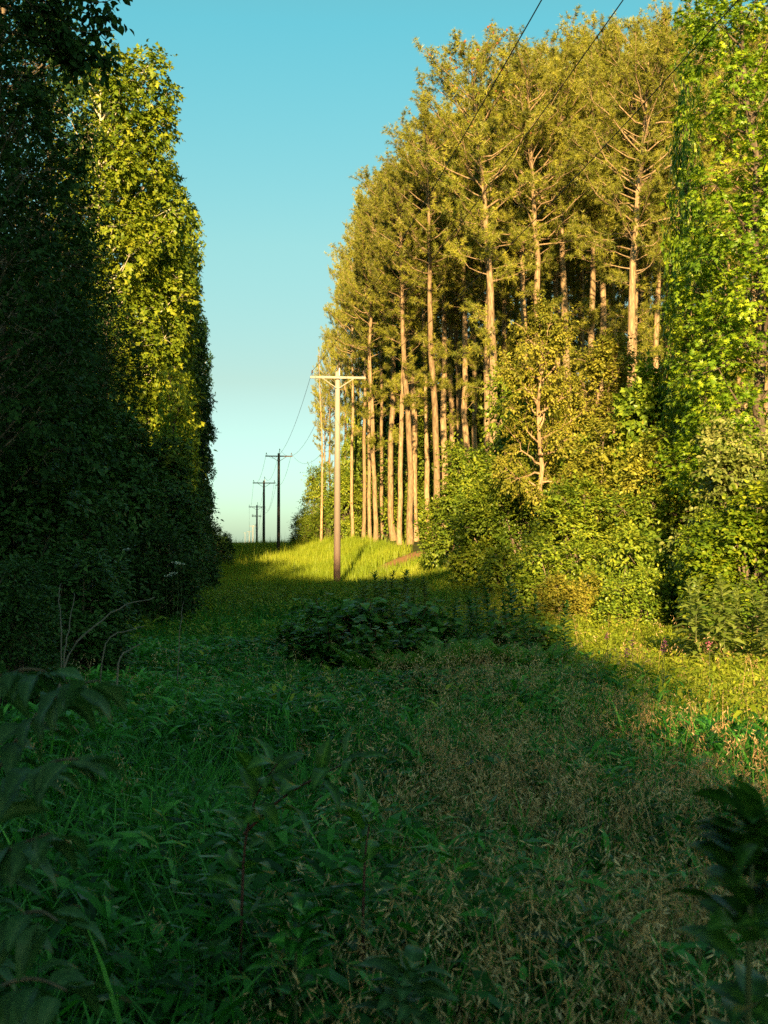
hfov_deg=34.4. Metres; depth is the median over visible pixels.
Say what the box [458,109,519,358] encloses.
pine tree
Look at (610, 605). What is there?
bush
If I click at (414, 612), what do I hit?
pokeweed
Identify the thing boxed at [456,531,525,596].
bush
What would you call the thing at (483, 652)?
fern
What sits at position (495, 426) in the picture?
bush
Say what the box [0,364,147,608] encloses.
bush
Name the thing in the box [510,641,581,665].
fern
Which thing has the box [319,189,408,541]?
pine tree
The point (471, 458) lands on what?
bush
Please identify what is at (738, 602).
tall weed
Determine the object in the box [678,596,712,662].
tall weed
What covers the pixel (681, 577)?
bush
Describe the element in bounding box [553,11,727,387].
pine tree
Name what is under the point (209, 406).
broadleaf tree
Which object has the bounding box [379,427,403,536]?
bush
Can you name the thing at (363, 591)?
tall weed
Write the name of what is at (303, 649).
pokeweed
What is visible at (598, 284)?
pine tree
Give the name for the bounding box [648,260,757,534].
sweetgum tree
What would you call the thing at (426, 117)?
pine tree
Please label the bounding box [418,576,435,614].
tall weed
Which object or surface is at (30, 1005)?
sapling
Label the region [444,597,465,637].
tall weed
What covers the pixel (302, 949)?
milkweed
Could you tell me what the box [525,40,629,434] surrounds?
pine tree
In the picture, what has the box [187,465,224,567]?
bush
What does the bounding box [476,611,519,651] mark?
pokeweed
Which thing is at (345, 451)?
bush
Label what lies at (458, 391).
pine tree
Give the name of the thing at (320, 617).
pokeweed
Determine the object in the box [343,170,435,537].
pine tree
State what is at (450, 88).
pine tree
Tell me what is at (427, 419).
pine tree
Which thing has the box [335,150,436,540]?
pine tree
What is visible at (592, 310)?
pine tree
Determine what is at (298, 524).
bush
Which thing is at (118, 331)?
broadleaf tree
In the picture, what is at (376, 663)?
fern
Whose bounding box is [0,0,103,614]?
broadleaf tree
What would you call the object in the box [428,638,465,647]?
pokeweed
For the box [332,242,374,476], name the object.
pine tree
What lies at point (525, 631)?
tall weed
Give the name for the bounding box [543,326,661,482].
tree
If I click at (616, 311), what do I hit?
pine tree
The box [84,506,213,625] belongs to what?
bush
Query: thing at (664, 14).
pine tree
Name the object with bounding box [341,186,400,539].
pine tree
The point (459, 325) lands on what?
pine tree
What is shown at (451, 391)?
pine tree
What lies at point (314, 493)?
bush
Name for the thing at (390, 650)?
fern
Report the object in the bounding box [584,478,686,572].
bush
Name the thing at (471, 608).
tall weed
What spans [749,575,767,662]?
tall weed
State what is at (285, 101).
sky
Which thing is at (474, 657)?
fern
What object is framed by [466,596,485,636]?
tall weed
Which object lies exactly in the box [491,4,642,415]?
pine tree
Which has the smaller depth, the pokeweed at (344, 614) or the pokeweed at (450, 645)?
the pokeweed at (450, 645)
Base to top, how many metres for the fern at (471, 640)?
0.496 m
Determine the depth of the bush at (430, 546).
49.48 m
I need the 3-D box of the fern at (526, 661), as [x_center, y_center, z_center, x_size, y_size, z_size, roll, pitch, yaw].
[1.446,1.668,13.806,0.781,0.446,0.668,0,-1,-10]
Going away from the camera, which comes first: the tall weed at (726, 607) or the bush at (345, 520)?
the tall weed at (726, 607)
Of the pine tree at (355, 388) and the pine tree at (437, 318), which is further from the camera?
the pine tree at (355, 388)
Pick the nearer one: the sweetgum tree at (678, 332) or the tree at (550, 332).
the sweetgum tree at (678, 332)
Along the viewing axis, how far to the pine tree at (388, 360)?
107.35 m
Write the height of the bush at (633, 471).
4.731 m
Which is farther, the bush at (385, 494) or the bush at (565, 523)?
the bush at (385, 494)
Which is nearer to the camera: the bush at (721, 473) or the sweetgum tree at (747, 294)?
the bush at (721, 473)
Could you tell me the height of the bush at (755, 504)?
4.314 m
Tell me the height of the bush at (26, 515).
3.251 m
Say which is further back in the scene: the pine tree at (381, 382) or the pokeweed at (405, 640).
the pine tree at (381, 382)
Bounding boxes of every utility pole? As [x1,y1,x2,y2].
[249,503,259,539]
[253,477,274,540]
[265,449,291,550]
[310,362,365,581]
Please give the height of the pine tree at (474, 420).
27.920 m
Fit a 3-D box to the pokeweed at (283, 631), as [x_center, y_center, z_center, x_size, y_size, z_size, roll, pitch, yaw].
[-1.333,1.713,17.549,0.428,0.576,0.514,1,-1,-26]
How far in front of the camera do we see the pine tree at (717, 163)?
78.08 m
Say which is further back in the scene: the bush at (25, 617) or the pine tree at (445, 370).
the pine tree at (445, 370)
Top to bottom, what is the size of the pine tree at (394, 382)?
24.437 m
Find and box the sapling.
[0,663,131,1023]
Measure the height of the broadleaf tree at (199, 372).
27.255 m
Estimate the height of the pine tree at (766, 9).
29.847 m
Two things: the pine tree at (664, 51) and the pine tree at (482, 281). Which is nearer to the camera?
the pine tree at (664, 51)
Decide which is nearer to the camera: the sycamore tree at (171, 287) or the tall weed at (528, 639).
the tall weed at (528, 639)
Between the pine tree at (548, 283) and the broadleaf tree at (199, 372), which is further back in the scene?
the broadleaf tree at (199, 372)
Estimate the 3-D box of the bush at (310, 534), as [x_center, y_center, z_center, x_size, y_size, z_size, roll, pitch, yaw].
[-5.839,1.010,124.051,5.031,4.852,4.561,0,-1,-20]
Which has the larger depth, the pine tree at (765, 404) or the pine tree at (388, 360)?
the pine tree at (765, 404)
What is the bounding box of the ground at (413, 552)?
[17,538,767,1023]
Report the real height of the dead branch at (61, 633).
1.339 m
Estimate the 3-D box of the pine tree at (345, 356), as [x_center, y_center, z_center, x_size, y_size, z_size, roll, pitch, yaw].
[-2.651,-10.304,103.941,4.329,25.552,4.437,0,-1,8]
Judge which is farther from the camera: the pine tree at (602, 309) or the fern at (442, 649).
the pine tree at (602, 309)
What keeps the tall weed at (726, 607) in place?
on the ground at (413, 552)
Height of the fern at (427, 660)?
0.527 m
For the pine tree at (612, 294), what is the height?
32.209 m
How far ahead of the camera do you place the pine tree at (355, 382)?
96.05 m
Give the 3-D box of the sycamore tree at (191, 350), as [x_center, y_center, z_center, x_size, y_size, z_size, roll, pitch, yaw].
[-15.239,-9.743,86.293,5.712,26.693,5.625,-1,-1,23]
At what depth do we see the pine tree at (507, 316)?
104.32 m
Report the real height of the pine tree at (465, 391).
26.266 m
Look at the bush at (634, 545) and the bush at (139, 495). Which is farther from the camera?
the bush at (139, 495)
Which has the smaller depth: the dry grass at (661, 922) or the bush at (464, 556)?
the dry grass at (661, 922)
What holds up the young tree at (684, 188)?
on the ground at (413, 552)
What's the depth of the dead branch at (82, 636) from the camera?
8.79 m
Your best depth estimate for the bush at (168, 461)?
45.32 m
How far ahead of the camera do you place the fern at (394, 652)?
14.41 m
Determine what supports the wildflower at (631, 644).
on the ground at (413, 552)
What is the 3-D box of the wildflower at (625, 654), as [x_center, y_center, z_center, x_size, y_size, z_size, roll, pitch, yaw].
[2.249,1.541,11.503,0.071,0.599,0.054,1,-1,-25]
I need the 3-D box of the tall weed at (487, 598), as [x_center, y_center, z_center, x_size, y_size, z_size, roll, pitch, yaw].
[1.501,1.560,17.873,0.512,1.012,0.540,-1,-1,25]
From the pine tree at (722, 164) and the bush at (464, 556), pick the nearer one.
the bush at (464, 556)
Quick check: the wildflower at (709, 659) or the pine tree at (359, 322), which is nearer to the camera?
the wildflower at (709, 659)
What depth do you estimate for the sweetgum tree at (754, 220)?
26.86 m
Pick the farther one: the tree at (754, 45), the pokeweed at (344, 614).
the tree at (754, 45)
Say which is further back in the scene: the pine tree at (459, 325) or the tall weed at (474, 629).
the pine tree at (459, 325)
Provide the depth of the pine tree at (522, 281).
70.20 m
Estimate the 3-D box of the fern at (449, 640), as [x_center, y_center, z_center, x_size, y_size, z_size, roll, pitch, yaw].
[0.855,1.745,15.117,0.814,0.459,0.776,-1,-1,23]
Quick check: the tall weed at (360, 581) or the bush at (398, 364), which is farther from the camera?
the bush at (398, 364)
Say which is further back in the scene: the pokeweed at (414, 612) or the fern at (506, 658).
the pokeweed at (414, 612)
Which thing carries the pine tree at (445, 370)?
on the ground at (413, 552)
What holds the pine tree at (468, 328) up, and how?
on the ground at (413, 552)
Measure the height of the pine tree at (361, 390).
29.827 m
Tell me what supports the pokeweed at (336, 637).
on the ground at (413, 552)
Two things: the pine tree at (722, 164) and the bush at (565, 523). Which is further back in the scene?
the pine tree at (722, 164)
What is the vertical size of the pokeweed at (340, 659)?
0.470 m
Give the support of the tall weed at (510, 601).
on the ground at (413, 552)
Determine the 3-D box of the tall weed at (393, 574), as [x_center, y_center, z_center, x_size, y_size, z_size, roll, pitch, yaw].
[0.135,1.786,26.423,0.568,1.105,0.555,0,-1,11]
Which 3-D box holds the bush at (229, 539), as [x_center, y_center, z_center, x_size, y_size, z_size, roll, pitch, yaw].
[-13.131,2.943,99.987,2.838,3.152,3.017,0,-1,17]
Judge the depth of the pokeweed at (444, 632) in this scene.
16.40 m
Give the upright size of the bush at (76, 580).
1.713 m
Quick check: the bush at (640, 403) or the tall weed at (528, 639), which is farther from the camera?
the bush at (640, 403)
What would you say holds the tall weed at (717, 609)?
on the ground at (413, 552)
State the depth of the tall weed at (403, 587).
24.75 m
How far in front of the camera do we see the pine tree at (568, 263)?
74.26 m
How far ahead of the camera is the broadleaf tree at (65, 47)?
21.71 m
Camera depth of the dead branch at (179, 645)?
12.51 m
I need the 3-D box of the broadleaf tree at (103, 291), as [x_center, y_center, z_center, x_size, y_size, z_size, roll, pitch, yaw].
[-9.714,-3.664,38.220,4.388,12.496,4.486,0,-1,-2]
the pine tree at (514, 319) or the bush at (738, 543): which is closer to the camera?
the bush at (738, 543)
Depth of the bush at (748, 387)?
108.27 m
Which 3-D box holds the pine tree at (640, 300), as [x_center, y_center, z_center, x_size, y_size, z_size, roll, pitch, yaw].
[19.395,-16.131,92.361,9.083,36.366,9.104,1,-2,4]
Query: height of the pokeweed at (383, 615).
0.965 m
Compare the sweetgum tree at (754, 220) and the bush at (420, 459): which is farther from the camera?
the bush at (420, 459)
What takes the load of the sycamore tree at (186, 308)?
on the ground at (413, 552)
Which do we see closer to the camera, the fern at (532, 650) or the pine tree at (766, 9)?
the fern at (532, 650)
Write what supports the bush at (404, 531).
on the ground at (413, 552)
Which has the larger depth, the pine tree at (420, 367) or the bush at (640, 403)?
the pine tree at (420, 367)
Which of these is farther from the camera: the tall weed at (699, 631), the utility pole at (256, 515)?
the utility pole at (256, 515)
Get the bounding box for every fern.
[327,636,402,657]
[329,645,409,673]
[363,655,409,671]
[364,643,434,657]
[371,635,432,660]
[372,645,443,671]
[402,646,475,672]
[407,645,443,656]
[414,636,488,652]
[417,641,485,667]
[422,634,480,648]
[449,638,513,664]
[458,641,522,662]
[469,638,527,665]
[479,642,550,666]
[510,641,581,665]
[512,644,564,657]
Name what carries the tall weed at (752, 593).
on the ground at (413, 552)
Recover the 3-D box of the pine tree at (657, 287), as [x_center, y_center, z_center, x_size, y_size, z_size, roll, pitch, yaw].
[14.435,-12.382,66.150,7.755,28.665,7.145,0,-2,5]
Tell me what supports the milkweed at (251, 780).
on the ground at (413, 552)
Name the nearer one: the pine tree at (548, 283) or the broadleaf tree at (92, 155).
the broadleaf tree at (92, 155)
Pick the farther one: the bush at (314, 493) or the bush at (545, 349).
the bush at (314, 493)
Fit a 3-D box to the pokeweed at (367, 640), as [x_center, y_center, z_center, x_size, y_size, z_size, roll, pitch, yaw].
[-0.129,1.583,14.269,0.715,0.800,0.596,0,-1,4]
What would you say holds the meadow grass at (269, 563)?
on the ground at (413, 552)
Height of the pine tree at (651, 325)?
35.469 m
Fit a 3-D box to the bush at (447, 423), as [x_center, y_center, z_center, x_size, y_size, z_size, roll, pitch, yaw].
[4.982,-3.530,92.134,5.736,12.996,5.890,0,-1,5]
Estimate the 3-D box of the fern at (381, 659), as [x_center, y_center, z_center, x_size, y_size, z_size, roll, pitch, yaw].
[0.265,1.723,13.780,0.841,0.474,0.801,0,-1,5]
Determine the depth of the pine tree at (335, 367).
115.95 m
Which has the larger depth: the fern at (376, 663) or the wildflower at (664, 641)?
the fern at (376, 663)
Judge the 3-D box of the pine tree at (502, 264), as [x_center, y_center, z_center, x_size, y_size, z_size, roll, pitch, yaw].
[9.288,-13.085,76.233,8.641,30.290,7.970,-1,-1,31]
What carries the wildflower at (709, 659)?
on the ground at (413, 552)
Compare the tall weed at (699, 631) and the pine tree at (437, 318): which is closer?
the tall weed at (699, 631)
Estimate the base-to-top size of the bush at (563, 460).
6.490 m
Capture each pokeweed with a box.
[274,613,301,644]
[281,613,326,661]
[285,590,334,643]
[303,622,369,668]
[327,597,386,643]
[330,646,382,670]
[342,614,401,662]
[354,589,410,641]
[377,601,442,645]
[382,625,438,654]
[415,597,466,643]
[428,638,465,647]
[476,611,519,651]
[511,621,561,650]
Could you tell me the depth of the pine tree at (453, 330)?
104.41 m
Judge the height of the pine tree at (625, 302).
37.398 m
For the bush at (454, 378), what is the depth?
91.73 m
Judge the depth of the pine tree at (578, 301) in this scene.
106.28 m
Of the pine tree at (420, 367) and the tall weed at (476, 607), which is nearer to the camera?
the tall weed at (476, 607)
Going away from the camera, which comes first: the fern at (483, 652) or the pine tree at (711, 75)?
the fern at (483, 652)
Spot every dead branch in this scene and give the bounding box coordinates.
[49,597,154,735]
[58,584,61,686]
[62,592,74,725]
[99,626,143,681]
[113,644,141,717]
[177,602,183,683]
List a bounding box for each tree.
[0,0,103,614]
[0,0,134,570]
[0,17,122,543]
[5,200,77,392]
[13,191,134,536]
[37,34,171,438]
[64,39,206,477]
[81,294,160,524]
[109,141,206,487]
[135,185,206,467]
[151,364,206,538]
[155,227,212,509]
[190,277,213,513]
[194,314,218,521]
[201,347,215,497]
[205,373,217,517]
[307,368,334,482]
[311,343,349,488]
[315,305,356,474]
[317,366,323,541]
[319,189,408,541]
[319,246,360,456]
[324,201,383,537]
[324,241,363,535]
[328,184,390,537]
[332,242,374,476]
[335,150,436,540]
[340,335,375,446]
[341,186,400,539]
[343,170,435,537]
[349,147,453,544]
[351,290,397,522]
[359,139,447,541]
[360,141,455,538]
[361,286,439,475]
[362,153,462,544]
[370,154,447,539]
[371,126,478,526]
[374,88,479,542]
[392,136,462,385]
[396,308,481,383]
[399,106,516,459]
[400,18,577,454]
[400,104,482,475]
[415,285,483,379]
[420,139,501,476]
[423,99,527,461]
[432,62,554,460]
[438,43,581,372]
[439,284,495,365]
[447,249,508,371]
[452,68,570,424]
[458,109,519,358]
[466,25,612,419]
[477,259,553,347]
[479,282,551,337]
[487,289,593,546]
[489,53,580,464]
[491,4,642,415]
[494,51,585,413]
[497,39,622,409]
[502,149,559,371]
[510,186,597,378]
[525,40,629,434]
[529,9,650,432]
[537,13,661,414]
[540,277,589,356]
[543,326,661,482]
[547,38,640,436]
[551,265,621,387]
[552,20,653,439]
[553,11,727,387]
[559,160,652,387]
[565,225,661,387]
[572,277,626,347]
[580,16,688,374]
[591,8,716,385]
[606,31,694,373]
[611,0,759,365]
[618,168,676,371]
[620,3,726,377]
[622,22,696,386]
[625,276,662,336]
[637,0,767,512]
[638,264,665,380]
[642,166,734,375]
[647,10,767,441]
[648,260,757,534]
[658,47,728,508]
[675,51,736,356]
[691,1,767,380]
[703,19,766,407]
[703,126,767,428]
[712,4,767,379]
[717,36,767,466]
[734,170,767,418]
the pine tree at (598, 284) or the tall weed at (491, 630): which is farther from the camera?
the pine tree at (598, 284)
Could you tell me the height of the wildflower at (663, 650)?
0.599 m
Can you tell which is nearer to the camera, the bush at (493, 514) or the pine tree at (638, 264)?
the bush at (493, 514)
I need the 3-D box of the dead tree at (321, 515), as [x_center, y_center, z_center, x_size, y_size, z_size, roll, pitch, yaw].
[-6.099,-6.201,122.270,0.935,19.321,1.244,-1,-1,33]
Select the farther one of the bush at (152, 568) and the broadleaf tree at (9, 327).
the broadleaf tree at (9, 327)
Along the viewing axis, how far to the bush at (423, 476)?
88.94 m
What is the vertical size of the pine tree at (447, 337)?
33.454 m
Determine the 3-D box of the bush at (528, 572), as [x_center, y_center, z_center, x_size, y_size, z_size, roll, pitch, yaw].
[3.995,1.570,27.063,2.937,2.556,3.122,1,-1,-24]
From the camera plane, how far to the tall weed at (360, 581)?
24.49 m
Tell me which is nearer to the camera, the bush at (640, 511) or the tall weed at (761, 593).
the tall weed at (761, 593)
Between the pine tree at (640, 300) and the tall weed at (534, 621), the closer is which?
the tall weed at (534, 621)
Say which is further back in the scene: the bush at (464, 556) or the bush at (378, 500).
the bush at (378, 500)
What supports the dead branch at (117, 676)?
on the ground at (413, 552)
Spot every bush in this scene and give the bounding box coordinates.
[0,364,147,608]
[0,429,124,657]
[0,546,86,713]
[7,540,151,677]
[63,395,184,592]
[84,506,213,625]
[117,419,224,567]
[128,473,214,601]
[173,530,224,590]
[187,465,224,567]
[205,517,235,565]
[218,532,236,554]
[288,506,319,545]
[298,460,333,533]
[299,498,333,541]
[322,465,367,539]
[331,397,367,539]
[355,313,453,533]
[361,476,386,537]
[375,384,455,537]
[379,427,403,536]
[383,368,483,506]
[395,493,424,539]
[403,412,448,496]
[407,432,491,569]
[420,310,528,494]
[436,450,530,584]
[437,329,498,425]
[437,386,455,425]
[440,442,483,525]
[449,352,553,549]
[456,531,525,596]
[470,438,560,576]
[498,284,586,420]
[499,526,622,613]
[506,468,622,595]
[512,403,609,552]
[528,567,607,624]
[534,411,634,557]
[575,516,674,615]
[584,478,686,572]
[586,558,684,632]
[589,419,696,569]
[597,347,686,527]
[648,312,713,425]
[651,406,767,620]
[652,496,736,630]
[665,470,767,638]
[719,341,767,437]
[736,467,767,596]
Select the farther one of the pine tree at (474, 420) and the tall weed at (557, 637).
the pine tree at (474, 420)
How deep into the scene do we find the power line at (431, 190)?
21.83 m
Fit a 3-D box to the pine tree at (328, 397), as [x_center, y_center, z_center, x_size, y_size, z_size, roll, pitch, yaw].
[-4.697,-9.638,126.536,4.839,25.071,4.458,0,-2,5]
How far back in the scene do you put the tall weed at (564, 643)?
15.06 m
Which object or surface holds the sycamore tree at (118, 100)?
on the ground at (413, 552)
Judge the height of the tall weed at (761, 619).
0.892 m
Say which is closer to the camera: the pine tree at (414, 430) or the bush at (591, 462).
the bush at (591, 462)
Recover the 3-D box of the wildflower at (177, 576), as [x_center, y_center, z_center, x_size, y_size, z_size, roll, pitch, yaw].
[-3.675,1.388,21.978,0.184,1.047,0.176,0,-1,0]
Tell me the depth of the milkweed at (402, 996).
2.87 m
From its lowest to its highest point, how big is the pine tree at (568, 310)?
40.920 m
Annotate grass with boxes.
[0,567,767,1023]
[1,594,767,1023]
[66,530,767,772]
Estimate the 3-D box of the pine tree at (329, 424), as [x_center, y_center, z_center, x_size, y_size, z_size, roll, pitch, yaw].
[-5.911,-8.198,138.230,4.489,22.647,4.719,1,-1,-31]
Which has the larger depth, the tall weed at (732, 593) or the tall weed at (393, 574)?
the tall weed at (393, 574)
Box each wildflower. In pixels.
[175,561,180,613]
[622,648,629,665]
[629,638,634,685]
[660,644,666,686]
[663,638,667,682]
[706,641,712,684]
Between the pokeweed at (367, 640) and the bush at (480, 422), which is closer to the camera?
the pokeweed at (367, 640)
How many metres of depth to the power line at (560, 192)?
21.14 m
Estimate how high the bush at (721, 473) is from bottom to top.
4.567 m
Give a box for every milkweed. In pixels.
[192,720,388,1006]
[244,892,344,1023]
[320,802,409,1001]
[350,944,462,1023]
[662,777,767,1023]
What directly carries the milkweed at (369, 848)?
on the ground at (413, 552)
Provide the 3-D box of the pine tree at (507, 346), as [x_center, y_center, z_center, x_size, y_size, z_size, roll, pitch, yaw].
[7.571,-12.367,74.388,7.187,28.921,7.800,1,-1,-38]
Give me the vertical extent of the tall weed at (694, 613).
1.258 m
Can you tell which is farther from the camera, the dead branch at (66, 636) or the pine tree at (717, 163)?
the pine tree at (717, 163)
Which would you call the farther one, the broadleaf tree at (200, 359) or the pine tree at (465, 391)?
the broadleaf tree at (200, 359)
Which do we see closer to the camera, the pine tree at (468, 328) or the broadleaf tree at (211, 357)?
the pine tree at (468, 328)
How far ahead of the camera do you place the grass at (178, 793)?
5.54 m
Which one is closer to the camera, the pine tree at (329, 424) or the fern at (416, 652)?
the fern at (416, 652)
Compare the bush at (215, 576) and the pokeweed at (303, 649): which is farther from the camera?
the bush at (215, 576)
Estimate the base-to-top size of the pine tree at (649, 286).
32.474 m
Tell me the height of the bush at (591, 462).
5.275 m
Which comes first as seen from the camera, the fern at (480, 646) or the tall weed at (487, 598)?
the fern at (480, 646)
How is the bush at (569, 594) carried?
on the ground at (413, 552)
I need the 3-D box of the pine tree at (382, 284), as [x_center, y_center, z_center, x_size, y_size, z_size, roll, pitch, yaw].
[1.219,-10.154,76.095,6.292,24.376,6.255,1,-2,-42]
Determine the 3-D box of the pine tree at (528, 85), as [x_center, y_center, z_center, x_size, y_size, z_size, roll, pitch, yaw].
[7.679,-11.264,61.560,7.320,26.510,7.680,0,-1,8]
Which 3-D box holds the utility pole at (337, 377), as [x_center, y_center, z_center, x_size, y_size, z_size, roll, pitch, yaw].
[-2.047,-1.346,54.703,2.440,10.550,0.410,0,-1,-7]
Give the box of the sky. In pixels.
[0,0,767,542]
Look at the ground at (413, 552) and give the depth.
21.47 m
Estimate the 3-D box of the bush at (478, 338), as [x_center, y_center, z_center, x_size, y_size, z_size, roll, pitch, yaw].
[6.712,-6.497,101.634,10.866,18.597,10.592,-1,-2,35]
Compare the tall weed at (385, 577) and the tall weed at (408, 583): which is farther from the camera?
the tall weed at (408, 583)
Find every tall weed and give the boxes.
[351,580,367,606]
[354,580,370,620]
[363,570,385,614]
[371,576,393,613]
[372,579,392,625]
[386,570,400,615]
[394,570,415,617]
[395,569,414,613]
[401,578,423,622]
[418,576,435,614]
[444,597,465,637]
[458,590,485,642]
[461,598,483,638]
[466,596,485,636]
[474,585,503,642]
[478,617,498,644]
[496,595,513,634]
[497,574,528,640]
[515,608,537,653]
[521,635,533,650]
[524,593,545,639]
[530,619,538,637]
[551,626,561,646]
[553,599,578,649]
[558,631,571,659]
[671,573,714,663]
[673,578,708,658]
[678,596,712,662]
[696,580,739,661]
[700,589,727,654]
[701,573,748,664]
[720,581,756,656]
[723,588,749,651]
[733,576,767,656]
[746,598,767,659]
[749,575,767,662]
[749,589,767,654]
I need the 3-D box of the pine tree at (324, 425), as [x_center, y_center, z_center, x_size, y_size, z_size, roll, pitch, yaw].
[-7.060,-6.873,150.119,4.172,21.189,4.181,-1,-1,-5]
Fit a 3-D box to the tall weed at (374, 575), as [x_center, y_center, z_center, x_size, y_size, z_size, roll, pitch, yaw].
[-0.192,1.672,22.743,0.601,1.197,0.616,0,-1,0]
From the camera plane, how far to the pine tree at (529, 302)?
83.74 m
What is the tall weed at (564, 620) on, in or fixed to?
on the ground at (413, 552)
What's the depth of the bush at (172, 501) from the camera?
33.87 m
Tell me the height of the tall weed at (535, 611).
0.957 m
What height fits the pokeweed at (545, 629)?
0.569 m
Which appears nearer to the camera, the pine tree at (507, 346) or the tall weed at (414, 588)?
the tall weed at (414, 588)
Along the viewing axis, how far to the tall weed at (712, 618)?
16.42 m
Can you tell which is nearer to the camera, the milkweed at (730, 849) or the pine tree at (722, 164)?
the milkweed at (730, 849)
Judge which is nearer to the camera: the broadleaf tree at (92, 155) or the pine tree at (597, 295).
the broadleaf tree at (92, 155)
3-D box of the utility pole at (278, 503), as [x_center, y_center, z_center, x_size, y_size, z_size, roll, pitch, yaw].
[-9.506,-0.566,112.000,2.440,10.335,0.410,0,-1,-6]
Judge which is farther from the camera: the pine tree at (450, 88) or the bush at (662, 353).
the bush at (662, 353)
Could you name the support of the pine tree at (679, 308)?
on the ground at (413, 552)
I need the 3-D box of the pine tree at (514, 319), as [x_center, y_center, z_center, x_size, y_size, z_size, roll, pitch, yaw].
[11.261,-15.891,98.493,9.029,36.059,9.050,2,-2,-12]
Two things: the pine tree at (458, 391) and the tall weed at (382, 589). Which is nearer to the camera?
the tall weed at (382, 589)
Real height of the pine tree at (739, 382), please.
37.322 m
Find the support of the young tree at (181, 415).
on the ground at (413, 552)
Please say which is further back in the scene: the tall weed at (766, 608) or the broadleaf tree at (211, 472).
the broadleaf tree at (211, 472)
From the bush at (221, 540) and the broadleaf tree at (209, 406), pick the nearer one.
the bush at (221, 540)
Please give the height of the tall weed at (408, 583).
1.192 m
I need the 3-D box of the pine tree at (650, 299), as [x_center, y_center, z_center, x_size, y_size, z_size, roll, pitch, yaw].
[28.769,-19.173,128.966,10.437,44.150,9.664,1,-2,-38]
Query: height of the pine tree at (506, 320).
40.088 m
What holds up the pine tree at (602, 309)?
on the ground at (413, 552)
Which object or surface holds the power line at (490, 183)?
attached to the utility pole at (337, 377)
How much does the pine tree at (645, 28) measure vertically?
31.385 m
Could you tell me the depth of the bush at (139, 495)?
31.43 m
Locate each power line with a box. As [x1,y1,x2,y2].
[246,0,541,536]
[252,0,622,530]
[252,0,737,537]
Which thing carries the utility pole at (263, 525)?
on the ground at (413, 552)
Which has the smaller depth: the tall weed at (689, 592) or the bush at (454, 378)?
the tall weed at (689, 592)
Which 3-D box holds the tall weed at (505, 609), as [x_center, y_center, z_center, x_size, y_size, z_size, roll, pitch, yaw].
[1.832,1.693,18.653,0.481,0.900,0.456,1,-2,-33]
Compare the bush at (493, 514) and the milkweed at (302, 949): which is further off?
the bush at (493, 514)
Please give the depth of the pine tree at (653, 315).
101.88 m

